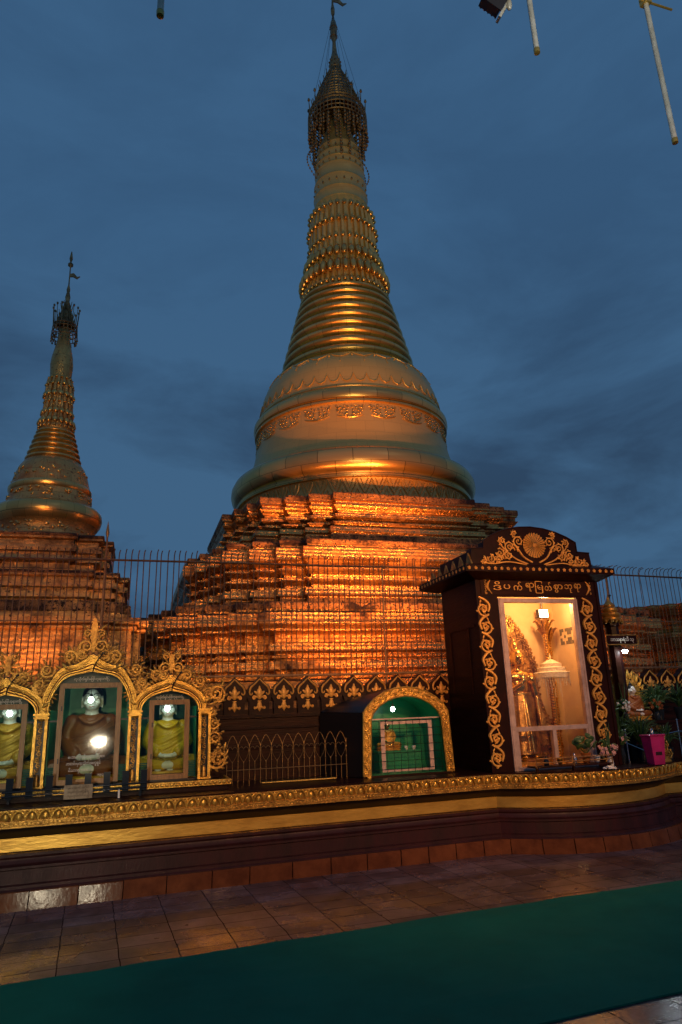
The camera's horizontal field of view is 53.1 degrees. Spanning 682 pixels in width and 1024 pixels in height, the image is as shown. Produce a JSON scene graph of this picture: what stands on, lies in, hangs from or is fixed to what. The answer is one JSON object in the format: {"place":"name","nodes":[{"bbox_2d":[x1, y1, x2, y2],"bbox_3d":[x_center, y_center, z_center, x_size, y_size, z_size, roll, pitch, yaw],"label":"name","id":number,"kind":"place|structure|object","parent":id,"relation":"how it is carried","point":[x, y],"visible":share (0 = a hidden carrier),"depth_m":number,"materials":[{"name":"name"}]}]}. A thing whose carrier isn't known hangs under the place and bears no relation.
{"place":"outdoors","nodes":[
{"label":"outdoors","id":0,"kind":"place"},
{"bbox_2d":[0,839,681,1023],"bbox_3d":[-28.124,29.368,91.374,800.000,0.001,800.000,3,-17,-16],"label":"ground","id":1,"kind":"structure","parent":0,"point":[57,941],"depth_m":5.83,"materials":[{"name":"brown tile"}]},
{"bbox_2d":[0,880,681,1023],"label":"carpet","id":2,"kind":"object","parent":1,"relation":"on","point":[548,961],"visible":1,"depth_m":4.26,"materials":[{"name":"green carpet"}]},
{"bbox_2d":[0,758,681,913],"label":"podium","id":3,"kind":"object","parent":1,"relation":"on","point":[58,853],"visible":1,"depth_m":7.17,"materials":[{"name":"red tile"}]},
{"bbox_2d":[1,769,147,804],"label":"candle rail","id":4,"kind":"object","parent":3,"relation":"on","point":[29,791],"visible":1,"depth_m":6.74,"materials":[{"name":"metal"}]},
{"bbox_2d":[63,784,92,799],"bbox_3d":[-2.582,2.749,6.711,0.265,0.130,0.010,3,-17,-16],"label":"notice board","id":5,"kind":"object","parent":4,"relation":"attached to","point":[81,791],"visible":1,"depth_m":6.71,"materials":[{"name":"white"}]},
{"bbox_2d":[0,775,231,803],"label":"shrine step","id":6,"kind":"object","parent":3,"relation":"on","point":[215,783],"visible":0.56,"depth_m":7.03,"materials":[{"name":"gold paint"}]},
{"bbox_2d":[0,252,148,686],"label":"stupa","id":7,"kind":"object","parent":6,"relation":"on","point":[47,503],"visible":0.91,"depth_m":10.17,"materials":[{"name":"gold metal"}]},
{"bbox_2d":[0,618,228,791],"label":"triple arch shrine","id":8,"kind":"object","parent":6,"relation":"on","point":[50,707],"visible":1,"depth_m":7.40,"materials":[{"name":"gold paint"}]},
{"bbox_2d":[5,674,18,695],"bbox_3d":[-3.399,1.788,7.061,0.118,0.216,0.032,1,-17,-10],"label":"lamp cable","id":9,"kind":"object","parent":8,"relation":"hanging from","point":[11,683],"visible":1,"depth_m":7.05,"materials":[{"name":"black paint"}]},
{"bbox_2d":[0,704,33,787],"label":"buddha statue","id":10,"kind":"object","parent":8,"relation":"in","point":[10,728],"visible":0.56,"depth_m":7.22,"materials":[{"name":"yellow"}]},
{"bbox_2d":[44,688,125,780],"bbox_3d":[-2.774,2.397,7.559,0.975,1.169,0.636,3,-17,-16],"label":"buddha statue","id":11,"kind":"object","parent":8,"relation":"in","point":[90,731],"visible":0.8,"depth_m":7.45,"materials":[{"name":"brown"}]},
{"bbox_2d":[47,764,53,773],"bbox_3d":[-3.026,2.743,7.137,0.075,0.215,0.074,-11,-18,27],"label":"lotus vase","id":12,"kind":"object","parent":11,"relation":"on","point":[51,766],"visible":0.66,"depth_m":7.14,"materials":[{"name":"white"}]},
{"bbox_2d":[88,688,93,702],"bbox_3d":[-2.713,1.975,7.423,0.056,0.192,0.056,3,-17,-16],"label":"light bulb","id":13,"kind":"object","parent":8,"relation":"attached to","point":[91,699],"visible":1,"depth_m":7.39,"materials":[{"name":"white"}]},
{"bbox_2d":[139,705,196,779],"bbox_3d":[-1.967,2.493,7.747,0.819,0.982,0.534,3,-17,-16],"label":"buddha statue","id":14,"kind":"object","parent":8,"relation":"in","point":[168,741],"visible":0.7,"depth_m":7.64,"materials":[{"name":"yellow"}]},
{"bbox_2d":[226,731,346,783],"bbox_3d":[-0.552,2.832,7.899,1.545,0.525,0.017,3,-17,-16],"label":"wire railing","id":15,"kind":"object","parent":3,"relation":"on","point":[282,751],"visible":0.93,"depth_m":7.87,"materials":[{"name":"gold metal"}]},
{"bbox_2d":[261,777,335,783],"bbox_3d":[-0.469,3.029,7.705,0.860,0.022,0.022,3,-17,-16],"label":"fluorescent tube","id":16,"kind":"object","parent":3,"relation":"on","point":[299,780],"visible":1,"depth_m":7.70,"materials":[{"name":"white glass"}]},
{"bbox_2d":[0,522,681,683],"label":"tall fence","id":17,"kind":"object","parent":3,"relation":"on","point":[217,676],"visible":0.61,"depth_m":9.01,"materials":[{"name":"metal"}]},
{"bbox_2d":[320,686,454,778],"bbox_3d":[0.546,2.679,8.356,1.478,1.025,0.662,3,-17,-16],"label":"arched niche","id":18,"kind":"object","parent":3,"relation":"on","point":[418,718],"visible":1,"depth_m":8.23,"materials":[{"name":"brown wood"}]},
{"bbox_2d":[372,748,422,772],"bbox_3d":[0.668,3.047,8.381,0.580,0.242,0.390,3,-17,-16],"label":"altar table","id":19,"kind":"object","parent":18,"relation":"in","point":[410,755],"visible":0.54,"depth_m":8.23,"materials":[{"name":"green paint"}]},
{"bbox_2d":[376,720,400,750],"bbox_3d":[0.574,2.728,8.396,0.322,0.386,0.210,3,-17,-16],"label":"buddha statue","id":20,"kind":"object","parent":19,"relation":"on","point":[389,734],"visible":0.62,"depth_m":8.34,"materials":[{"name":"gold metal"}]},
{"bbox_2d":[372,716,438,772],"bbox_3d":[0.777,2.761,8.125,0.900,0.600,0.020,3,-17,-16],"label":"window frame","id":21,"kind":"structure","parent":18,"relation":"in","point":[429,723],"depth_m":8.13,"materials":[{"name":"metal"}]},
{"bbox_2d":[210,668,681,780],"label":"parapet wall","id":22,"kind":"structure","parent":3,"relation":"on","point":[282,694],"depth_m":8.40,"materials":[{"name":"brown concrete"}]},
{"bbox_2d":[419,526,622,772],"bbox_3d":[2.369,1.788,9.032,2.151,2.956,1.474,3,-17,-16],"label":"cabinet shrine","id":23,"kind":"object","parent":3,"relation":"on","point":[491,581],"visible":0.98,"depth_m":8.67,"materials":[{"name":"brown wood"}]},
{"bbox_2d":[509,639,553,766],"bbox_3d":[2.324,2.436,8.818,0.780,1.584,0.540,3,-17,-16],"label":"standing buddha statue","id":24,"kind":"object","parent":23,"relation":"in","point":[526,716],"visible":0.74,"depth_m":8.70,"materials":[{"name":"gold metal"}]},
{"bbox_2d":[536,598,548,617],"bbox_3d":[2.812,1.313,9.578,0.160,0.350,0.064,3,-17,-16],"label":"floodlight","id":25,"kind":"object","parent":23,"relation":"attached to","point":[542,613],"visible":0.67,"depth_m":9.52,"materials":[{"name":"black paint"}]},
{"bbox_2d":[533,619,560,756],"bbox_3d":[2.832,2.382,9.186,0.281,1.857,0.281,11,-21,-38],"label":"gilded post","id":26,"kind":"object","parent":23,"relation":"in","point":[544,627],"visible":0.67,"depth_m":9.31,"materials":[{"name":"gold metal"}]},
{"bbox_2d":[497,598,598,771],"bbox_3d":[2.534,2.085,8.435,1.140,2.034,0.078,3,-17,-16],"label":"window frame","id":27,"kind":"structure","parent":23,"relation":"in","point":[588,727],"depth_m":8.39,"materials":[{"name":"wood"}]},
{"bbox_2d":[536,627,563,759],"bbox_3d":[2.902,2.463,9.292,0.281,1.757,0.281,-4,-16,5],"label":"gilded post","id":28,"kind":"object","parent":23,"relation":"in","point":[551,632],"visible":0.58,"depth_m":9.41,"materials":[{"name":"gold metal"}]},
{"bbox_2d":[534,654,570,763],"bbox_3d":[2.787,2.538,8.853,0.464,1.375,0.465,3,-17,-16],"label":"ceremonial umbrella","id":29,"kind":"object","parent":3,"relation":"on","point":[549,669],"visible":0.95,"depth_m":8.85,"materials":[{"name":"white fabric"}]},
{"bbox_2d":[527,753,613,772],"bbox_3d":[2.676,2.921,7.970,1.030,0.167,0.206,3,-17,-16],"label":"offering table","id":30,"kind":"object","parent":3,"relation":"on","point":[537,768],"visible":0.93,"depth_m":7.89,"materials":[{"name":"brown wood"}]},
{"bbox_2d":[544,756,548,765],"bbox_3d":[2.372,2.879,7.893,0.064,0.100,0.062,3,-17,-16],"label":"bottle","id":31,"kind":"object","parent":30,"relation":"on","point":[546,760],"visible":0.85,"depth_m":7.87,"materials":[{"name":"black glass"}]},
{"bbox_2d":[556,758,562,764],"bbox_3d":[2.545,2.901,7.939,0.084,0.070,0.082,3,-17,-16],"label":"bowl","id":32,"kind":"object","parent":30,"relation":"on","point":[559,760],"visible":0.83,"depth_m":7.92,"materials":[{"name":"gold metal"}]},
{"bbox_2d":[572,753,577,763],"bbox_3d":[2.736,2.887,8.002,0.064,0.120,0.062,3,-17,-16],"label":"bottle","id":33,"kind":"object","parent":30,"relation":"on","point":[575,759],"visible":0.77,"depth_m":7.98,"materials":[{"name":"glass"}]},
{"bbox_2d":[572,733,596,762],"bbox_3d":[2.895,2.790,8.069,0.324,0.333,0.161,3,-17,-16],"label":"potted plant","id":34,"kind":"object","parent":30,"relation":"on","point":[577,740],"visible":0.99,"depth_m":8.06,"materials":[{"name":"green plant"}]},
{"bbox_2d":[598,722,617,765],"bbox_3d":[3.190,2.778,8.156,0.245,0.510,0.240,-6,-17,12],"label":"flower vase","id":35,"kind":"object","parent":3,"relation":"on","point":[608,748],"visible":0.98,"depth_m":8.12,"materials":[{"name":"pink"}]},
{"bbox_2d":[603,765,616,769],"bbox_3d":[3.107,2.954,7.899,0.170,0.048,0.167,3,-17,-16],"label":"rice dish","id":36,"kind":"object","parent":3,"relation":"on","point":[609,767],"visible":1,"depth_m":7.87,"materials":[{"name":"white food"}]},
{"bbox_2d":[601,595,628,717],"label":"lotus pillar","id":37,"kind":"structure","parent":3,"relation":"on","point":[612,619],"depth_m":9.45,"materials":[{"name":"gold paint"}]},
{"bbox_2d":[605,634,638,644],"bbox_3d":[3.889,1.770,9.457,0.533,0.143,0.029,3,-17,-16],"label":"name board","id":38,"kind":"object","parent":37,"relation":"attached to","point":[627,639],"visible":1,"depth_m":9.45,"materials":[{"name":"black paint"}]},
{"bbox_2d":[616,645,628,652],"bbox_3d":[3.868,1.879,9.367,0.110,0.123,0.176,3,-17,-16],"label":"spot lamp","id":39,"kind":"object","parent":37,"relation":"attached to","point":[624,650],"visible":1,"depth_m":9.31,"materials":[{"name":"black paint"}]},
{"bbox_2d":[617,716,630,763],"bbox_3d":[3.524,2.853,8.618,0.241,0.600,0.160,3,-17,-16],"label":"flower vase","id":40,"kind":"object","parent":3,"relation":"on","point":[623,738],"visible":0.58,"depth_m":8.58,"materials":[{"name":"black paint"}]},
{"bbox_2d":[616,709,635,761],"bbox_3d":[3.621,2.895,8.890,0.496,0.666,0.667,-11,-18,27],"label":"pot plant","id":41,"kind":"object","parent":3,"relation":"on","point":[620,721],"visible":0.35,"depth_m":8.88,"materials":[{"name":"green plant"}]},
{"bbox_2d":[624,729,629,762],"bbox_3d":[3.602,2.944,8.599,0.026,0.411,0.026,11,-21,-38],"label":"chrome post","id":42,"kind":"object","parent":3,"relation":"on","point":[627,748],"visible":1,"depth_m":8.57,"materials":[{"name":"silver metal"}]},
{"bbox_2d":[620,711,656,761],"bbox_3d":[3.822,2.869,8.759,0.633,0.628,0.436,3,-17,-16],"label":"pot plant","id":43,"kind":"object","parent":3,"relation":"on","point":[638,730],"visible":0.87,"depth_m":8.76,"materials":[{"name":"green plant"}]},
{"bbox_2d":[639,729,664,764],"bbox_3d":[3.807,2.850,8.305,0.228,0.412,0.196,3,-17,-16],"label":"donation box","id":44,"kind":"object","parent":3,"relation":"on","point":[653,746],"visible":1,"depth_m":8.24,"materials":[{"name":"plastic"}]},
{"bbox_2d":[626,719,681,760],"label":"side altar","id":45,"kind":"object","parent":3,"relation":"on","point":[633,754],"visible":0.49,"depth_m":9.07,"materials":[{"name":"green paint"}]},
{"bbox_2d":[616,683,630,720],"bbox_3d":[3.774,2.546,9.161,0.242,0.510,0.156,3,-17,-16],"label":"flower vase","id":46,"kind":"object","parent":45,"relation":"on","point":[624,703],"visible":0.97,"depth_m":9.13,"materials":[{"name":"black paint"}]},
{"bbox_2d":[611,669,649,715],"bbox_3d":[3.968,2.553,9.577,0.838,0.709,0.067,3,-17,-16],"label":"flame throne","id":47,"kind":"object","parent":45,"relation":"on","point":[633,678],"visible":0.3,"depth_m":9.64,"materials":[{"name":"gold metal"}]},
{"bbox_2d":[623,681,651,720],"bbox_3d":[3.999,2.567,9.303,0.429,0.514,0.280,3,-17,-16],"label":"monk statue","id":48,"kind":"object","parent":45,"relation":"on","point":[636,704],"visible":0.8,"depth_m":9.24,"materials":[{"name":"brown"}]},
{"bbox_2d":[648,681,664,719],"bbox_3d":[4.265,2.557,9.259,0.239,0.510,0.148,3,-17,-16],"label":"flower vase","id":49,"kind":"object","parent":45,"relation":"on","point":[655,704],"visible":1,"depth_m":9.23,"materials":[{"name":"black paint"}]},
{"bbox_2d":[637,681,677,719],"bbox_3d":[4.350,2.601,9.437,0.664,0.519,0.438,-3,-16,3],"label":"pot plant","id":50,"kind":"object","parent":45,"relation":"on","point":[658,692],"visible":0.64,"depth_m":9.40,"materials":[{"name":"green plant"}]},
{"bbox_2d":[666,683,681,718],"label":"pot plant","id":51,"kind":"object","parent":45,"relation":"on","point":[678,697],"visible":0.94,"depth_m":9.42,"materials":[{"name":"green plant"}]},
{"bbox_2d":[654,723,681,759],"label":"pot plant","id":52,"kind":"object","parent":3,"relation":"on","point":[669,738],"visible":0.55,"depth_m":8.80,"materials":[{"name":"green plant"}]},
{"bbox_2d":[664,736,672,761],"bbox_3d":[4.048,2.972,8.566,0.264,0.307,0.035,3,-17,-16],"label":"gilt ornament","id":53,"kind":"object","parent":3,"relation":"on","point":[667,754],"visible":0.44,"depth_m":8.56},
{"bbox_2d":[675,719,681,756],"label":"chrome post","id":54,"kind":"object","parent":3,"relation":"on","point":[676,720],"visible":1,"depth_m":8.90,"materials":[{"name":"silver metal"}]},
{"bbox_2d":[139,0,665,718],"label":"great stupa","id":55,"kind":"object","parent":1,"relation":"on","point":[353,460],"visible":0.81,"depth_m":16.64,"materials":[{"name":"gold metal"}]},
{"bbox_2d":[632,603,681,674],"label":"stepped base","id":56,"kind":"object","parent":1,"relation":"on","point":[672,671],"visible":0.14,"depth_m":18.42,"materials":[{"name":"brown brick"}]},
{"bbox_2d":[0,0,681,617],"label":"sky","id":57,"kind":"structure","parent":0,"point":[526,207],"materials":[{"name":"blue"}]},
{"bbox_2d":[505,615,552,757],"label":"flame backdrop","id":58,"kind":"structure","parent":0,"point":[521,642],"depth_m":9.35,"materials":[{"name":"gold metal"}]},
{"bbox_3d":[1.156,-0.793,3.318,13.000,6.500,0.100,3,-17,-16],"label":"awning beam","id":59,"kind":"object","parent":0,"visible":0},
{"bbox_2d":[156,0,163,19],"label":"hanging pipe","id":60,"kind":"object","parent":59,"relation":"hanging from","point":[160,10],"visible":1,"depth_m":3.16,"materials":[{"name":"green metal"}]},
{"bbox_2d":[478,0,511,23],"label":"awning floodlight","id":61,"kind":"object","parent":59,"relation":"hanging from","point":[493,8],"visible":1,"depth_m":3.84,"materials":[{"name":"black paint"}]},
{"bbox_2d":[526,0,539,55],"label":"hanging pipe","id":62,"kind":"object","parent":59,"relation":"hanging from","point":[536,47],"visible":1,"depth_m":3.88,"materials":[{"name":"white metal"}]},
{"bbox_2d":[643,2,677,144],"bbox_3d":[1.914,-2.959,4.207,0.036,1.700,0.036,3,-17,-16],"label":"hanging pipe","id":63,"kind":"object","parent":59,"relation":"hanging from","point":[671,124],"visible":1,"depth_m":4.10,"materials":[{"name":"white metal"}]},
{"bbox_2d":[638,0,672,10],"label":"pipe clamp","id":64,"kind":"object","parent":63,"relation":"attached to","point":[643,2],"visible":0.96,"depth_m":4.29,"materials":[{"name":"gold metal"}]}
]}

